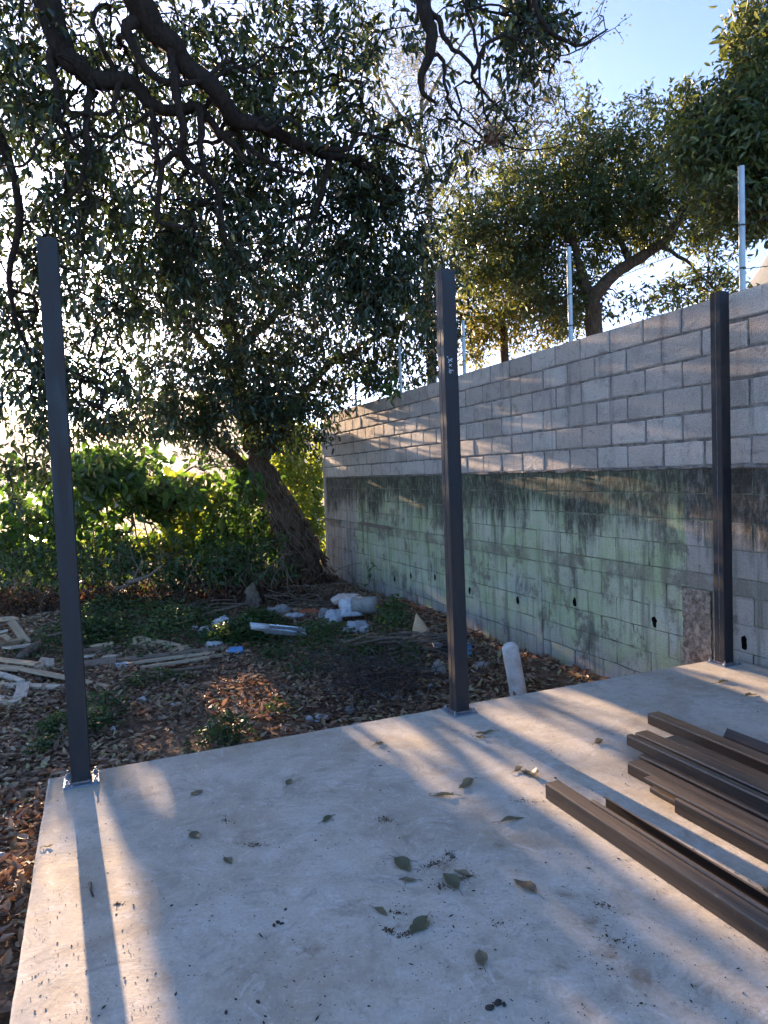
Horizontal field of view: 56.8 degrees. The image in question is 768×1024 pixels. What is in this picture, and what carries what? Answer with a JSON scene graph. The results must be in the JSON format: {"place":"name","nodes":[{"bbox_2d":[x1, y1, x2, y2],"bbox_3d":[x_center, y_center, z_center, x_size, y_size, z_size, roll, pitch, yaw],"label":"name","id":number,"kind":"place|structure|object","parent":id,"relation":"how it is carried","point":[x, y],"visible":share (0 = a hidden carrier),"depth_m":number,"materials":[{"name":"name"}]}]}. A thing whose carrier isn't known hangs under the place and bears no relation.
{"place":"outdoors","nodes":[
{"label":"outdoors","id":0,"kind":"place"},
{"bbox_2d":[0,389,322,489],"bbox_3d":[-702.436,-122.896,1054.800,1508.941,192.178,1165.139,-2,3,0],"label":"hill","id":1,"kind":"structure","parent":0,"point":[167,452],"depth_m":1062.37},
{"bbox_2d":[0,483,609,1023],"bbox_3d":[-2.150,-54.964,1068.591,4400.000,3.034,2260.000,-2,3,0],"label":"ground","id":2,"kind":"structure","parent":0,"point":[10,917],"depth_m":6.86,"materials":[{"name":"brown plant"}]},
{"bbox_2d":[0,695,21,704],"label":"plank","id":3,"kind":"object","parent":2,"relation":"on","point":[12,701],"visible":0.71,"depth_m":7.32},
{"bbox_2d":[13,681,30,698],"bbox_3d":[-3.870,1.903,7.593,0.133,0.029,0.514,-7,7,-22],"label":"plank","id":4,"kind":"object","parent":3,"relation":"on","point":[21,687],"visible":1,"depth_m":7.58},
{"bbox_2d":[2,643,30,648],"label":"plank","id":5,"kind":"object","parent":2,"relation":"on","point":[17,646],"visible":0.87,"depth_m":9.47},
{"bbox_2d":[0,638,33,646],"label":"plank","id":6,"kind":"object","parent":2,"relation":"on","point":[11,642],"visible":0.78,"depth_m":9.80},
{"bbox_2d":[7,620,30,643],"bbox_3d":[-5.205,1.723,10.141,0.113,0.029,0.531,-33,57,-32],"label":"plank","id":7,"kind":"object","parent":2,"relation":"on","point":[17,629],"visible":0.83,"depth_m":10.15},
{"bbox_2d":[16,641,43,659],"bbox_3d":[-4.764,1.871,9.585,0.164,0.186,0.528,-2,3,0],"label":"split log","id":8,"kind":"object","parent":2,"relation":"on","point":[25,651],"visible":0.83,"depth_m":9.49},
{"bbox_2d":[0,682,63,689],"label":"plank","id":9,"kind":"object","parent":2,"relation":"on","point":[36,686],"visible":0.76,"depth_m":7.75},
{"bbox_2d":[0,671,24,682],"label":"plank","id":10,"kind":"object","parent":9,"relation":"on","point":[17,679],"visible":0.95,"depth_m":8.09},
{"bbox_2d":[0,664,24,671],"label":"plank","id":11,"kind":"object","parent":10,"relation":"on","point":[8,667],"visible":1,"depth_m":8.44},
{"bbox_2d":[0,657,40,665],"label":"plank","id":12,"kind":"object","parent":11,"relation":"on","point":[18,661],"visible":1,"depth_m":8.58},
{"bbox_2d":[21,734,62,758],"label":"weed clump","id":13,"kind":"object","parent":2,"relation":"on","point":[42,743],"visible":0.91,"depth_m":5.99,"materials":[{"name":"green plant"}]},
{"bbox_2d":[25,710,67,743],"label":"weed clump","id":14,"kind":"object","parent":2,"relation":"on","point":[54,717],"visible":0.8,"depth_m":6.40,"materials":[{"name":"green plant"}]},
{"bbox_2d":[16,667,112,688],"bbox_3d":[-3.677,1.888,8.116,1.521,0.036,0.106,2,-1,27],"label":"plank","id":15,"kind":"object","parent":2,"relation":"on","point":[47,674],"visible":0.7,"depth_m":8.17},
{"bbox_2d":[83,647,112,653],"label":"plank","id":16,"kind":"object","parent":2,"relation":"on","point":[87,650],"visible":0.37,"depth_m":9.62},
{"bbox_2d":[60,688,139,740],"bbox_3d":[-2.769,1.880,6.853,0.752,0.288,1.524,-2,3,0],"label":"weed clump","id":17,"kind":"object","parent":2,"relation":"on","point":[94,718],"visible":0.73,"depth_m":6.68,"materials":[{"name":"green plant"}]},
{"bbox_2d":[84,657,116,667],"bbox_3d":[-3.617,1.880,8.815,0.551,0.035,0.135,-4,23,-14],"label":"plank","id":18,"kind":"object","parent":2,"relation":"on","point":[101,661],"visible":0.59,"depth_m":8.82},
{"bbox_2d":[0,526,208,603],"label":"dark thicket","id":19,"kind":"object","parent":2,"relation":"on","point":[116,566],"visible":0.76,"depth_m":13.41,"materials":[{"name":"green plant"}]},
{"bbox_2d":[112,560,142,601],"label":"fallen branch","id":20,"kind":"object","parent":2,"relation":"on","point":[126,585],"visible":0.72,"depth_m":12.97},
{"bbox_2d":[117,670,149,691],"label":"weed clump","id":21,"kind":"object","parent":2,"relation":"on","point":[139,679],"visible":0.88,"depth_m":7.84,"materials":[{"name":"green plant"}]},
{"bbox_2d":[0,441,271,592],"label":"flowering shrub","id":22,"kind":"object","parent":2,"relation":"on","point":[127,491],"visible":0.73,"depth_m":13.91,"materials":[{"name":"green plant"}]},
{"bbox_2d":[2,581,298,670],"bbox_3d":[-3.346,1.559,12.129,4.240,0.481,7.003,-2,3,0],"label":"ground cover","id":23,"kind":"object","parent":2,"relation":"on","point":[236,629],"visible":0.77,"depth_m":10.38,"materials":[{"name":"green plant"}]},
{"bbox_2d":[128,636,188,651],"bbox_3d":[-3.107,1.815,9.716,1.048,0.037,0.204,2,19,31],"label":"plank","id":24,"kind":"object","parent":2,"relation":"on","point":[158,641],"visible":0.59,"depth_m":9.71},
{"bbox_2d":[99,465,231,585],"bbox_3d":[-4.711,0.329,15.245,3.125,2.822,1.998,-2,3,0],"label":"leaf shrub","id":25,"kind":"object","parent":2,"relation":"on","point":[185,523],"visible":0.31,"depth_m":14.90,"materials":[{"name":"plant"}]},
{"bbox_2d":[138,666,195,687],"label":"weed clump","id":26,"kind":"object","parent":2,"relation":"on","point":[171,672],"visible":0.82,"depth_m":8.13,"materials":[{"name":"green plant"}]},
{"bbox_2d":[116,645,225,662],"bbox_3d":[-2.823,1.840,9.159,1.574,0.050,0.105,-4,3,-19],"label":"plank","id":27,"kind":"object","parent":2,"relation":"on","point":[157,655],"visible":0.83,"depth_m":9.15,"materials":[{"name":"wood"}]},
{"bbox_2d":[128,651,216,664],"bbox_3d":[-2.673,1.843,8.971,1.098,0.039,0.056,-4,4,-19],"label":"plank","id":28,"kind":"object","parent":2,"relation":"on","point":[167,658],"visible":0.98,"depth_m":8.94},
{"bbox_2d":[0,541,371,617],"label":"dry brush","id":29,"kind":"object","parent":2,"relation":"on","point":[25,603],"visible":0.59,"depth_m":12.91,"materials":[{"name":"brown plant"}]},
{"bbox_2d":[126,565,161,584],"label":"fallen branch","id":30,"kind":"object","parent":29,"relation":"on","point":[134,580],"visible":0.97,"depth_m":12.85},
{"bbox_2d":[140,649,249,667],"bbox_3d":[-2.346,1.843,8.911,1.378,0.038,0.060,-4,3,-30],"label":"plank","id":31,"kind":"object","parent":2,"relation":"on","point":[178,661],"visible":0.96,"depth_m":8.80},
{"bbox_2d":[181,711,261,753],"bbox_3d":[-1.359,1.843,6.048,0.724,0.270,0.954,-2,3,0],"label":"weed clump","id":32,"kind":"object","parent":2,"relation":"on","point":[228,716],"visible":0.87,"depth_m":6.00,"materials":[{"name":"green plant"}]},
{"bbox_2d":[160,469,295,580],"bbox_3d":[-3.174,0.407,15.500,3.386,2.890,2.240,-1,3,16],"label":"round shrub","id":33,"kind":"object","parent":2,"relation":"on","point":[237,524],"visible":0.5,"depth_m":14.94,"materials":[{"name":"green plant"}]},
{"bbox_2d":[226,646,242,654],"bbox_3d":[-1.931,1.794,9.170,0.220,0.110,0.110,-3,3,-20],"label":"plastic bottle","id":34,"kind":"object","parent":2,"relation":"on","point":[234,649],"visible":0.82,"depth_m":9.14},
{"bbox_2d":[172,536,319,597],"bbox_3d":[-2.788,1.211,14.072,2.850,1.593,2.266,1,4,41],"label":"dark thicket","id":35,"kind":"object","parent":2,"relation":"on","point":[231,567],"visible":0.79,"depth_m":13.64,"materials":[{"name":"green plant"}]},
{"bbox_2d":[244,582,261,606],"bbox_3d":[-2.304,1.477,12.459,0.266,0.479,0.274,-4,4,-31],"label":"tree stump","id":36,"kind":"object","parent":2,"relation":"on","point":[252,598],"visible":0.71,"depth_m":12.38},
{"bbox_2d":[247,642,294,667],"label":"weed clump","id":37,"kind":"object","parent":2,"relation":"on","point":[266,649],"visible":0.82,"depth_m":8.93,"materials":[{"name":"green plant"}]},
{"bbox_2d":[252,695,299,721],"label":"weed clump","id":38,"kind":"object","parent":2,"relation":"on","point":[267,705],"visible":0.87,"depth_m":6.79,"materials":[{"name":"green plant"}]},
{"bbox_2d":[251,628,306,636],"bbox_3d":[-1.389,1.575,9.394,0.724,0.195,0.090,-3,3,-12],"label":"metal strip","id":39,"kind":"object","parent":2,"relation":"on","point":[290,632],"visible":0.76,"depth_m":9.37,"materials":[{"name":"metal"}]},
{"bbox_2d":[250,622,305,631],"bbox_3d":[-1.405,1.524,9.409,0.728,0.177,0.090,-3,3,-16],"label":"metal strip","id":40,"kind":"object","parent":39,"relation":"on","point":[282,627],"visible":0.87,"depth_m":9.42,"materials":[{"name":"metal"}]},
{"bbox_2d":[251,623,268,629],"bbox_3d":[-1.617,1.494,9.263,0.241,0.107,0.076,-3,3,-14],"label":"cardboard tube","id":41,"kind":"object","parent":40,"relation":"on","point":[259,626],"visible":1,"depth_m":9.23,"materials":[{"name":"cardboard"}]},
{"bbox_2d":[267,604,291,613],"bbox_3d":[-1.747,1.630,11.905,0.434,0.189,0.212,-2,3,12],"label":"rubbish bundle","id":42,"kind":"object","parent":2,"relation":"on","point":[280,608],"visible":0.64,"depth_m":11.84,"materials":[{"name":"plastic"}]},
{"bbox_2d":[88,153,499,585],"bbox_3d":[-1.898,-2.352,13.491,7.969,8.917,4.395,-2,3,0],"label":"avocado tree","id":43,"kind":"object","parent":2,"relation":"on","point":[278,408],"visible":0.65,"depth_m":13.20,"materials":[{"name":"green plant"}]},
{"bbox_2d":[262,419,325,554],"bbox_3d":[-2.141,-0.550,17.600,2.061,4.354,2.417,0,4,36],"label":"sapling","id":44,"kind":"object","parent":2,"relation":"on","point":[309,502],"visible":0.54,"depth_m":17.18,"materials":[{"name":"green plant"}]},
{"bbox_2d":[285,612,305,618],"bbox_3d":[-1.453,1.685,11.516,0.371,0.128,0.177,-2,3,0],"label":"rubbish bundle","id":45,"kind":"object","parent":2,"relation":"on","point":[298,615],"visible":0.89,"depth_m":11.49,"materials":[{"name":"plastic"}]},
{"bbox_2d":[0,0,607,519],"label":"avocado tree","id":46,"kind":"object","parent":2,"relation":"on","point":[84,170],"visible":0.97,"depth_m":8.84,"materials":[{"name":"green plant"}]},
{"bbox_2d":[383,0,631,229],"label":"leafy branch","id":47,"kind":"object","parent":46,"relation":"attached to","point":[493,139],"visible":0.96,"depth_m":6.79,"materials":[{"name":"green plant"}]},
{"bbox_2d":[277,654,330,680],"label":"weed clump","id":48,"kind":"object","parent":2,"relation":"on","point":[300,668],"visible":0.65,"depth_m":8.16,"materials":[{"name":"green plant"}]},
{"bbox_2d":[263,616,368,673],"bbox_3d":[-0.851,1.630,9.456,1.417,0.424,2.728,-2,3,0],"label":"weed clump","id":49,"kind":"object","parent":2,"relation":"on","point":[311,629],"visible":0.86,"depth_m":9.24,"materials":[{"name":"green plant"}]},
{"bbox_2d":[325,609,342,625],"bbox_3d":[-0.789,1.620,10.863,0.312,0.294,0.204,-1,3,26],"label":"cement sack","id":50,"kind":"object","parent":2,"relation":"on","point":[332,614],"visible":0.42,"depth_m":10.81,"materials":[{"name":"paper"}]},
{"bbox_2d":[338,595,364,616],"bbox_3d":[-0.493,1.440,10.948,0.446,0.292,0.305,-2,3,0],"label":"cement sack","id":51,"kind":"object","parent":2,"relation":"on","point":[344,605],"visible":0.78,"depth_m":10.84,"materials":[{"name":"paper"}]},
{"bbox_2d":[331,593,360,604],"bbox_3d":[-0.607,1.369,11.248,0.491,0.179,0.190,-2,3,0],"label":"cement sack","id":52,"kind":"object","parent":51,"relation":"on","point":[336,599],"visible":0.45,"depth_m":11.20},
{"bbox_2d":[350,596,379,613],"bbox_3d":[-0.291,1.430,10.897,0.410,0.273,0.272,-1,3,15],"label":"rock","id":53,"kind":"object","parent":51,"relation":"on","point":[365,605],"visible":0.96,"depth_m":10.79,"materials":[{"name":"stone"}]},
{"bbox_2d":[342,620,361,632],"bbox_3d":[-0.449,1.676,10.290,0.330,0.217,0.207,-2,3,0],"label":"cement sack","id":54,"kind":"object","parent":2,"relation":"on","point":[355,624],"visible":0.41,"depth_m":10.22,"materials":[{"name":"paper"}]},
{"bbox_2d":[338,633,397,668],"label":"weed clump","id":55,"kind":"object","parent":2,"relation":"on","point":[360,651],"visible":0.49,"depth_m":8.46,"materials":[{"name":"green plant"}]},
{"bbox_2d":[272,626,488,725],"bbox_3d":[-0.076,1.666,7.486,2.270,0.453,2.357,-2,3,0],"label":"dry brush","id":56,"kind":"object","parent":2,"relation":"on","point":[361,677],"visible":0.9,"depth_m":7.34,"materials":[{"name":"plant"}]},
{"bbox_2d":[10,659,767,1023],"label":"concrete slab","id":57,"kind":"structure","parent":2,"relation":"on","point":[324,885],"depth_m":2.87,"materials":[{"name":"concrete"}]},
{"bbox_2d":[36,236,98,789],"bbox_3d":[-1.747,0.022,3.887,0.180,2.967,0.180,-4,3,-22],"label":"steel post","id":58,"kind":"object","parent":57,"relation":"on","point":[82,774],"visible":1,"depth_m":3.84,"materials":[{"name":"metal"}]},
{"bbox_2d":[114,734,636,948],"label":"dirt crumbs","id":59,"kind":"object","parent":57,"relation":"on","point":[399,912],"visible":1,"depth_m":2.82,"materials":[{"name":"soil"}]},
{"bbox_2d":[21,713,767,1023],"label":"dirt specks","id":60,"kind":"object","parent":57,"relation":"on","point":[383,926],"visible":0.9,"depth_m":2.46,"materials":[{"name":"soil"}]},
{"bbox_2d":[389,855,410,871],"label":"fallen leaf","id":61,"kind":"object","parent":57,"relation":"on","point":[401,862],"visible":1,"depth_m":2.99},
{"bbox_2d":[410,911,430,932],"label":"fallen leaf","id":62,"kind":"object","parent":57,"relation":"on","point":[420,923],"visible":1,"depth_m":2.59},
{"bbox_2d":[443,873,462,894],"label":"fallen leaf","id":63,"kind":"object","parent":57,"relation":"on","point":[452,880],"visible":1,"depth_m":2.85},
{"bbox_2d":[435,269,476,717],"bbox_3d":[0.460,-0.113,4.779,0.180,2.967,0.180,-4,3,-22],"label":"steel post","id":64,"kind":"object","parent":57,"relation":"on","point":[451,479],"visible":1,"depth_m":4.74,"materials":[{"name":"metal"}]},
{"bbox_2d":[459,777,477,787],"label":"fallen leaf","id":65,"kind":"object","parent":57,"relation":"on","point":[467,781],"visible":1,"depth_m":3.73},
{"bbox_2d":[475,949,487,971],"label":"fallen leaf","id":66,"kind":"object","parent":57,"relation":"on","point":[481,957],"visible":1,"depth_m":2.40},
{"bbox_2d":[514,879,543,898],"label":"fallen leaf","id":67,"kind":"object","parent":57,"relation":"on","point":[530,885],"visible":1,"depth_m":2.79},
{"bbox_2d":[545,780,767,950],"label":"steel channel","id":68,"kind":"object","parent":57,"relation":"on","point":[745,918],"visible":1,"depth_m":2.80,"materials":[{"name":"metal"}]},
{"bbox_2d":[650,786,674,805],"bbox_3d":[1.427,1.396,3.402,0.059,0.029,0.360,-4,3,-23],"label":"steel channel","id":69,"kind":"object","parent":57,"relation":"on","point":[658,792],"visible":0.34,"depth_m":3.48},
{"bbox_2d":[591,797,767,914],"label":"steel channel","id":70,"kind":"object","parent":57,"relation":"on","point":[752,895],"visible":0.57,"depth_m":2.83,"materials":[{"name":"metal"}]},
{"bbox_2d":[628,759,767,829],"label":"steel channel","id":71,"kind":"object","parent":57,"relation":"on","point":[639,769],"visible":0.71,"depth_m":3.49,"materials":[{"name":"metal"}]},
{"bbox_2d":[639,754,767,821],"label":"steel channel","id":72,"kind":"object","parent":57,"relation":"on","point":[726,797],"visible":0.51,"depth_m":3.45,"materials":[{"name":"metal"}]},
{"bbox_2d":[627,734,767,812],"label":"steel channel","id":73,"kind":"object","parent":72,"relation":"on","point":[749,796],"visible":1,"depth_m":3.51,"materials":[{"name":"metal"}]},
{"bbox_2d":[635,730,767,795],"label":"steel channel","id":74,"kind":"object","parent":72,"relation":"on","point":[741,777],"visible":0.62,"depth_m":3.59,"materials":[{"name":"metal"}]},
{"bbox_2d":[648,711,767,774],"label":"steel channel","id":75,"kind":"object","parent":57,"relation":"on","point":[744,755],"visible":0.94,"depth_m":4.05,"materials":[{"name":"metal"}]},
{"bbox_2d":[666,735,767,782],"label":"steel channel","id":76,"kind":"object","parent":57,"relation":"on","point":[748,770],"visible":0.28,"depth_m":3.78,"materials":[{"name":"metal"}]},
{"bbox_2d":[675,798,767,863],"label":"steel channel","id":77,"kind":"object","parent":57,"relation":"on","point":[752,846],"visible":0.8,"depth_m":3.09,"materials":[{"name":"metal"}]},
{"bbox_2d":[644,774,767,844],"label":"steel channel","id":78,"kind":"object","parent":77,"relation":"on","point":[751,829],"visible":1,"depth_m":3.20,"materials":[{"name":"metal"}]},
{"bbox_2d":[707,291,740,667],"bbox_3d":[2.705,-0.250,5.686,0.180,2.967,0.180,-4,3,-22],"label":"steel post","id":79,"kind":"object","parent":57,"relation":"on","point":[721,455],"visible":1,"depth_m":5.65,"materials":[{"name":"metal"}]},
{"bbox_2d":[723,728,767,754],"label":"steel channel","id":80,"kind":"object","parent":57,"relation":"on","point":[747,741],"visible":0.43,"depth_m":4.09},
{"bbox_2d":[368,593,415,648],"bbox_3d":[0.126,1.441,10.096,0.809,0.597,2.901,-2,3,0],"label":"weed clump","id":81,"kind":"object","parent":2,"relation":"on","point":[394,615],"visible":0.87,"depth_m":9.93,"materials":[{"name":"green plant"}]},
{"bbox_2d":[377,641,439,678],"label":"weed clump","id":82,"kind":"object","parent":2,"relation":"on","point":[410,650],"visible":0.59,"depth_m":8.18,"materials":[{"name":"green plant"}]},
{"bbox_2d":[412,614,431,647],"bbox_3d":[0.467,1.504,8.720,0.249,0.520,0.110,-2,3,0],"label":"rock","id":83,"kind":"object","parent":2,"relation":"on","point":[419,625],"visible":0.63,"depth_m":8.69,"materials":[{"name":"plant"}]},
{"bbox_2d":[419,643,447,654],"bbox_3d":[0.618,1.711,8.804,0.400,0.120,0.260,-3,3,-11],"label":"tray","id":84,"kind":"object","parent":2,"relation":"on","point":[443,648],"visible":0.21,"depth_m":8.69,"materials":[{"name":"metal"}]},
{"bbox_2d":[430,659,445,676],"bbox_3d":[0.597,1.724,7.864,0.205,0.195,0.162,-2,3,0],"label":"rubble stone","id":85,"kind":"object","parent":2,"relation":"on","point":[435,663],"visible":0.53,"depth_m":7.82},
{"bbox_2d":[307,0,587,383],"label":"airy tree","id":86,"kind":"object","parent":2,"relation":"on","point":[386,94],"visible":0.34,"depth_m":23.18,"materials":[{"name":"plant"}]},
{"bbox_2d":[439,641,493,647],"bbox_3d":[0.831,1.596,8.660,1.052,0.058,0.113,-1,3,22],"label":"stick","id":87,"kind":"object","parent":2,"relation":"on","point":[445,642],"visible":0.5,"depth_m":8.50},
{"bbox_2d":[399,631,475,641],"bbox_3d":[0.648,1.512,8.642,0.935,0.141,0.107,-2,3,8],"label":"stick","id":88,"kind":"object","parent":87,"relation":"on","point":[412,633],"visible":0.65,"depth_m":8.67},
{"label":"stick","id":89,"kind":"object","parent":87,"relation":"on","visible":0},
{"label":"stick","id":90,"kind":"object","parent":89,"relation":"on","visible":0},
{"bbox_2d":[422,635,446,643],"bbox_3d":[0.666,1.554,8.631,0.425,0.107,0.048,-2,3,3],"label":"stick","id":91,"kind":"object","parent":90,"relation":"on","point":[437,637],"visible":0.43,"depth_m":8.62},
{"bbox_2d":[366,634,446,638],"bbox_3d":[0.313,1.488,8.555,1.075,0.057,0.046,-3,3,-8],"label":"stick","id":92,"kind":"object","parent":91,"relation":"on","point":[372,637],"visible":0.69,"depth_m":8.53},
{"bbox_2d":[433,232,585,371],"bbox_3d":[3.339,-3.015,18.490,4.457,8.831,2.905,-2,3,0],"label":"avocado tree","id":93,"kind":"object","parent":2,"relation":"on","point":[481,337],"visible":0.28,"depth_m":18.04,"materials":[{"name":"green plant"}]},
{"bbox_2d":[502,642,526,695],"bbox_3d":[1.298,1.636,6.986,0.172,0.694,0.316,-4,4,-28],"label":"drain pipe","id":94,"kind":"object","parent":2,"relation":"on","point":[513,668],"visible":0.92,"depth_m":6.94,"materials":[{"name":"plastic"}]},
{"bbox_2d":[320,283,767,677],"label":"block wall","id":95,"kind":"structure","parent":2,"relation":"on","point":[587,485],"depth_m":7.63,"materials":[{"name":"concrete"}]},
{"bbox_2d":[359,522,390,529],"bbox_3d":[-0.194,0.255,13.410,0.055,0.055,1.570,-10,6,-21],"label":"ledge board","id":96,"kind":"object","parent":95,"relation":"attached to","point":[375,525],"visible":1,"depth_m":13.29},
{"bbox_2d":[377,372,400,407],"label":"wall plant","id":97,"kind":"object","parent":95,"relation":"attached to","point":[396,391],"depth_m":11.96,"materials":[{"name":"green plant"}]},
{"bbox_2d":[398,343,402,392],"bbox_3d":[0.279,-2.405,12.125,0.055,0.954,0.055,-2,3,0],"label":"fence pipe","id":98,"kind":"object","parent":95,"relation":"attached to","point":[400,366],"visible":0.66,"depth_m":12.10,"materials":[{"name":"metal"}]},
{"bbox_2d":[461,320,465,373],"bbox_3d":[1.129,-2.274,10.041,0.055,0.854,0.055,-2,3,0],"label":"fence pipe","id":99,"kind":"object","parent":95,"relation":"attached to","point":[463,345],"visible":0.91,"depth_m":10.02,"materials":[{"name":"metal"}]},
{"bbox_2d":[566,246,572,341],"bbox_3d":[2.039,-2.327,7.782,0.055,1.134,0.055,-2,3,0],"label":"fence pipe","id":100,"kind":"object","parent":95,"relation":"attached to","point":[569,291],"visible":0.88,"depth_m":7.76,"materials":[{"name":"metal"}]},
{"bbox_2d":[738,165,745,290],"bbox_3d":[2.881,-2.224,5.714,0.055,1.089,0.055,-2,3,0],"label":"fence pipe","id":101,"kind":"object","parent":95,"relation":"on","point":[741,222],"visible":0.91,"depth_m":5.69,"materials":[{"name":"metal"}]},
{"bbox_2d":[567,230,737,294],"bbox_3d":[2.435,-2.319,6.737,0.077,0.061,2.236,-4,3,-22],"label":"barbed wire","id":102,"kind":"object","parent":101,"relation":"attached to","point":[654,262],"visible":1,"depth_m":6.54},
{"bbox_2d":[570,255,738,325],"bbox_3d":[2.445,-2.036,6.751,0.075,0.172,2.236,-3,3,-22],"label":"barbed wire","id":103,"kind":"object","parent":101,"relation":"attached to","point":[659,295],"visible":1,"depth_m":6.52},
{"bbox_2d":[413,68,759,346],"bbox_3d":[4.632,-4.376,16.328,7.849,11.460,3.813,-2,3,0],"label":"avocado tree","id":104,"kind":"object","parent":2,"relation":"on","point":[604,207],"visible":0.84,"depth_m":15.66,"materials":[{"name":"green plant"}]},
{"bbox_2d":[646,0,767,260],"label":"avocado tree","id":105,"kind":"object","parent":2,"relation":"on","point":[723,128],"visible":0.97,"depth_m":10.82,"materials":[{"name":"green plant"}]},
{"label":"stick","id":106,"kind":"object","parent":2,"relation":"on","visible":0},
{"bbox_2d":[374,640,426,647],"bbox_3d":[0.198,1.568,8.416,0.665,0.066,0.087,-1,3,24],"label":"stick","id":107,"kind":"object","parent":106,"relation":"on","point":[383,642],"visible":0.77,"depth_m":8.48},
{"bbox_2d":[353,625,436,645],"bbox_3d":[0.130,1.474,8.461,1.016,0.202,0.066,-2,3,-2],"label":"stick","id":108,"kind":"object","parent":107,"relation":"on","point":[374,640],"visible":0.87,"depth_m":8.45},
{"bbox_2d":[404,636,447,642],"bbox_3d":[0.513,1.518,8.443,0.571,0.080,0.068,-3,3,-9],"label":"stick","id":109,"kind":"object","parent":107,"relation":"on","point":[422,641],"visible":0.76,"depth_m":8.41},
{"bbox_2d":[0,0,767,428],"label":"sky","id":110,"kind":"structure","parent":0,"point":[665,39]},
{"bbox_2d":[746,255,767,288],"bbox_3d":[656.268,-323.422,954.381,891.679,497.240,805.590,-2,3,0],"label":"hill","id":111,"kind":"structure","parent":0,"point":[760,277],"depth_m":1026.39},
{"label":"stick","id":112,"kind":"object","parent":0,"visible":0},
{"bbox_2d":[344,632,387,643],"bbox_3d":[-0.202,1.520,8.650,0.666,0.077,0.057,-4,4,-36],"label":"stick","id":113,"kind":"object","parent":112,"relation":"on","point":[353,639],"visible":0.97,"depth_m":8.55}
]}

